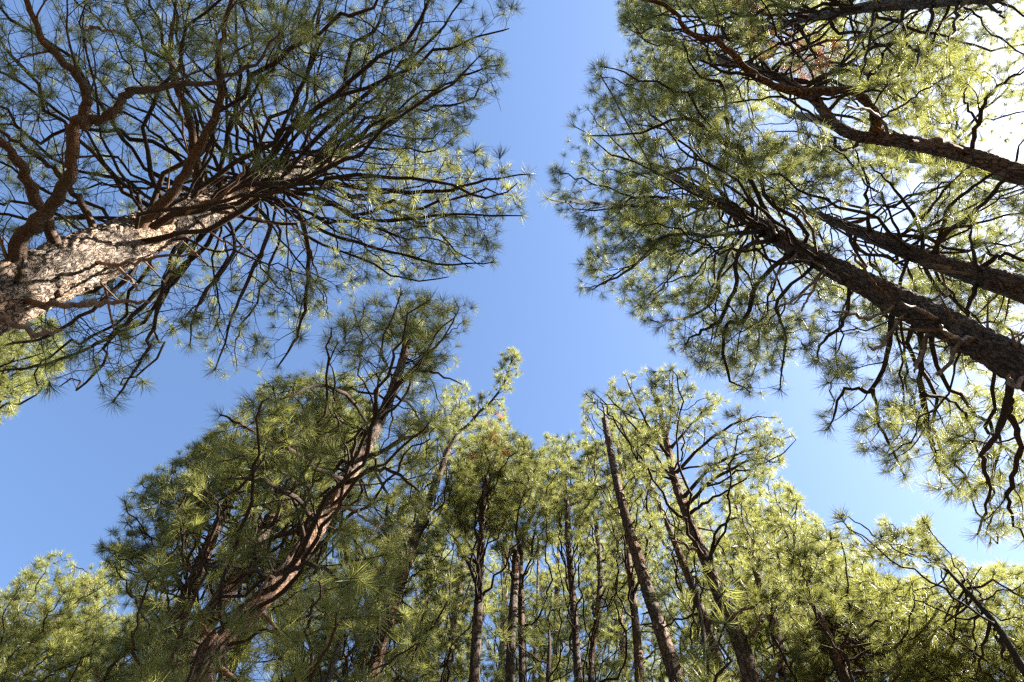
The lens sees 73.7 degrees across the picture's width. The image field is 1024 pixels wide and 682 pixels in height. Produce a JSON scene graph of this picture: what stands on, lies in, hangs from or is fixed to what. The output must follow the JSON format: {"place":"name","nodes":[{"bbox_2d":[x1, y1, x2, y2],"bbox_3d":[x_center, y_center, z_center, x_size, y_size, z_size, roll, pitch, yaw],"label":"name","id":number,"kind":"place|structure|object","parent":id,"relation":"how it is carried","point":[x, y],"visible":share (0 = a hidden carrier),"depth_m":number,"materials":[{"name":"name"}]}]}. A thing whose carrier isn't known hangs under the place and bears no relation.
{"place":"outdoors","nodes":[
{"label":"outdoors","id":0,"kind":"place"},
{"bbox_2d":[0,0,1023,681],"label":"sky","id":1,"kind":"structure","parent":0,"point":[66,462],"materials":[{"name":"blue"}]},
{"bbox_3d":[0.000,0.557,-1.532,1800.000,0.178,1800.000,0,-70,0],"label":"ground","id":2,"kind":"structure","parent":0,"visible":0},
{"bbox_2d":[0,314,68,423],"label":"pine tree","id":3,"kind":"object","parent":2,"relation":"on","point":[7,389],"visible":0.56,"depth_m":13.35,"materials":[{"name":"green plant"}]},
{"bbox_2d":[0,549,132,681],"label":"pine tree","id":4,"kind":"object","parent":2,"relation":"on","point":[70,633],"visible":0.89,"depth_m":13.24,"materials":[{"name":"green plant"}]},
{"bbox_2d":[69,590,193,681],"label":"pine tree","id":5,"kind":"object","parent":2,"relation":"on","point":[119,655],"visible":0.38,"depth_m":11.52,"materials":[{"name":"green plant"}]},
{"bbox_2d":[90,429,274,680],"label":"pine tree","id":6,"kind":"object","parent":2,"relation":"on","point":[103,547],"visible":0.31,"depth_m":10.05,"materials":[{"name":"green plant"}]},
{"bbox_2d":[121,544,272,681],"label":"young pine","id":7,"kind":"object","parent":2,"relation":"on","point":[240,652],"visible":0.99,"depth_m":4.35,"materials":[{"name":"green plant"}]},
{"bbox_2d":[91,371,364,681],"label":"pine tree","id":8,"kind":"object","parent":2,"relation":"on","point":[182,521],"visible":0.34,"depth_m":8.23,"materials":[{"name":"green plant"}]},
{"bbox_2d":[0,0,538,416],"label":"pine tree","id":9,"kind":"object","parent":2,"relation":"on","point":[55,270],"visible":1,"depth_m":8.82,"materials":[{"name":"green plant"}]},
{"bbox_2d":[166,368,389,681],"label":"pine tree","id":10,"kind":"object","parent":2,"relation":"on","point":[290,508],"visible":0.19,"depth_m":10.28,"materials":[{"name":"green plant"}]},
{"bbox_2d":[120,281,479,681],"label":"pine tree","id":11,"kind":"object","parent":2,"relation":"on","point":[279,582],"visible":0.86,"depth_m":6.71,"materials":[{"name":"green plant"}]},
{"bbox_2d":[269,524,401,681],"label":"pine tree","id":12,"kind":"object","parent":2,"relation":"on","point":[341,666],"visible":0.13,"depth_m":13.46,"materials":[{"name":"green plant"}]},
{"bbox_2d":[253,558,442,681],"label":"young pine","id":13,"kind":"object","parent":2,"relation":"on","point":[345,615],"visible":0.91,"depth_m":4.53,"materials":[{"name":"green plant"}]},
{"bbox_2d":[322,478,441,681],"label":"pine tree","id":14,"kind":"object","parent":2,"relation":"on","point":[413,577],"visible":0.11,"depth_m":13.90,"materials":[{"name":"green plant"}]},
{"bbox_2d":[348,345,523,681],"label":"pine tree","id":15,"kind":"object","parent":2,"relation":"on","point":[417,534],"visible":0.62,"depth_m":11.83,"materials":[{"name":"green plant"}]},
{"bbox_2d":[379,516,494,681],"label":"pine tree","id":16,"kind":"object","parent":2,"relation":"on","point":[488,609],"visible":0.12,"depth_m":18.27,"materials":[{"name":"green plant"}]},
{"bbox_2d":[403,525,490,681],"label":"pine tree","id":17,"kind":"object","parent":2,"relation":"on","point":[455,624],"visible":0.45,"depth_m":14.03,"materials":[{"name":"green plant"}]},
{"bbox_2d":[419,415,549,681],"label":"pine tree","id":18,"kind":"object","parent":2,"relation":"on","point":[507,486],"visible":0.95,"depth_m":11.98,"materials":[{"name":"green plant"}]},
{"bbox_2d":[464,534,560,681],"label":"pine tree","id":19,"kind":"object","parent":2,"relation":"on","point":[499,672],"visible":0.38,"depth_m":19.84,"materials":[{"name":"green plant"}]},
{"bbox_2d":[505,549,519,681],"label":"dead pine","id":20,"kind":"object","parent":2,"relation":"on","point":[510,667],"visible":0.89,"depth_m":12.47,"materials":[{"name":"brown wood"}]},
{"bbox_2d":[477,436,567,681],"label":"pine tree","id":21,"kind":"object","parent":2,"relation":"on","point":[530,508],"visible":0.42,"depth_m":13.68,"materials":[{"name":"green plant"}]},
{"bbox_2d":[532,537,539,681],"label":"dead pine","id":22,"kind":"object","parent":2,"relation":"on","point":[534,654],"visible":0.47,"depth_m":17.06,"materials":[{"name":"brown wood"}]},
{"bbox_2d":[488,591,588,681],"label":"young pine","id":23,"kind":"object","parent":2,"relation":"on","point":[549,671],"visible":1,"depth_m":6.59,"materials":[{"name":"green plant"}]},
{"bbox_2d":[536,430,601,681],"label":"pine tree","id":24,"kind":"object","parent":2,"relation":"on","point":[563,450],"visible":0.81,"depth_m":15.09,"materials":[{"name":"green plant"}]},
{"bbox_2d":[527,534,622,681],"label":"pine tree","id":25,"kind":"object","parent":2,"relation":"on","point":[555,627],"visible":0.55,"depth_m":17.24,"materials":[{"name":"green plant"}]},
{"bbox_2d":[569,463,646,681],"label":"pine tree","id":26,"kind":"object","parent":2,"relation":"on","point":[589,555],"visible":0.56,"depth_m":14.40,"materials":[{"name":"green plant"}]},
{"bbox_2d":[579,388,666,681],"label":"pine tree","id":27,"kind":"object","parent":2,"relation":"on","point":[614,516],"visible":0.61,"depth_m":14.12,"materials":[{"name":"green plant"}]},
{"bbox_2d":[584,507,677,681],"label":"pine tree","id":28,"kind":"object","parent":2,"relation":"on","point":[626,671],"visible":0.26,"depth_m":18.42,"materials":[{"name":"green plant"}]},
{"bbox_2d":[600,399,685,681],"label":"dead pine","id":29,"kind":"object","parent":2,"relation":"on","point":[674,672],"visible":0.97,"depth_m":9.98,"materials":[{"name":"brown wood"}]},
{"bbox_2d":[616,415,727,681],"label":"pine tree","id":30,"kind":"object","parent":2,"relation":"on","point":[679,556],"visible":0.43,"depth_m":13.79,"materials":[{"name":"green plant"}]},
{"bbox_2d":[620,567,747,681],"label":"young pine","id":31,"kind":"object","parent":2,"relation":"on","point":[704,668],"visible":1,"depth_m":4.75,"materials":[{"name":"green plant"}]},
{"bbox_2d":[581,361,799,681],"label":"pine tree","id":32,"kind":"object","parent":2,"relation":"on","point":[747,665],"visible":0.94,"depth_m":11.60,"materials":[{"name":"green plant"}]},
{"bbox_2d":[644,490,777,681],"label":"pine tree","id":33,"kind":"object","parent":2,"relation":"on","point":[659,563],"visible":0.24,"depth_m":15.72,"materials":[{"name":"green plant"}]},
{"bbox_2d":[700,468,853,681],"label":"pine tree","id":34,"kind":"object","parent":2,"relation":"on","point":[760,583],"visible":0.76,"depth_m":10.63,"materials":[{"name":"green plant"}]},
{"bbox_2d":[536,33,1023,552],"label":"pine tree","id":35,"kind":"object","parent":2,"relation":"on","point":[992,351],"visible":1,"depth_m":9.53,"materials":[{"name":"green plant"}]},
{"bbox_2d":[724,473,882,681],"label":"pine tree","id":36,"kind":"object","parent":2,"relation":"on","point":[777,489],"visible":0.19,"depth_m":15.54,"materials":[{"name":"green plant"}]},
{"bbox_2d":[612,0,1023,185],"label":"pine tree","id":37,"kind":"object","parent":2,"relation":"on","point":[932,144],"visible":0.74,"depth_m":11.71,"materials":[{"name":"green plant"}]},
{"bbox_2d":[614,0,1023,146],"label":"pine tree","id":38,"kind":"object","parent":2,"relation":"on","point":[830,14],"visible":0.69,"depth_m":11.71,"materials":[{"name":"green plant"}]},
{"bbox_2d":[758,526,978,681],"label":"pine tree","id":39,"kind":"object","parent":2,"relation":"on","point":[841,658],"visible":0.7,"depth_m":8.52,"materials":[{"name":"green plant"}]},
{"bbox_2d":[716,104,1023,383],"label":"pine tree","id":40,"kind":"object","parent":2,"relation":"on","point":[958,270],"visible":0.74,"depth_m":11.82,"materials":[{"name":"green plant"}]},
{"bbox_2d":[730,5,1023,203],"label":"pine tree","id":41,"kind":"object","parent":2,"relation":"on","point":[1010,133],"visible":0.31,"depth_m":15.96,"materials":[{"name":"green plant"}]},
{"bbox_2d":[827,543,985,681],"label":"pine tree","id":42,"kind":"object","parent":2,"relation":"on","point":[864,573],"visible":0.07,"depth_m":10.23,"materials":[{"name":"green plant"}]},
{"bbox_2d":[829,504,1023,681],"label":"pine tree","id":43,"kind":"object","parent":2,"relation":"on","point":[925,542],"visible":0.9,"depth_m":8.10,"materials":[{"name":"green plant"}]},
{"bbox_2d":[893,571,1023,681],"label":"pine tree","id":44,"kind":"object","parent":2,"relation":"on","point":[982,626],"visible":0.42,"depth_m":8.23,"materials":[{"name":"green plant"}]}
]}

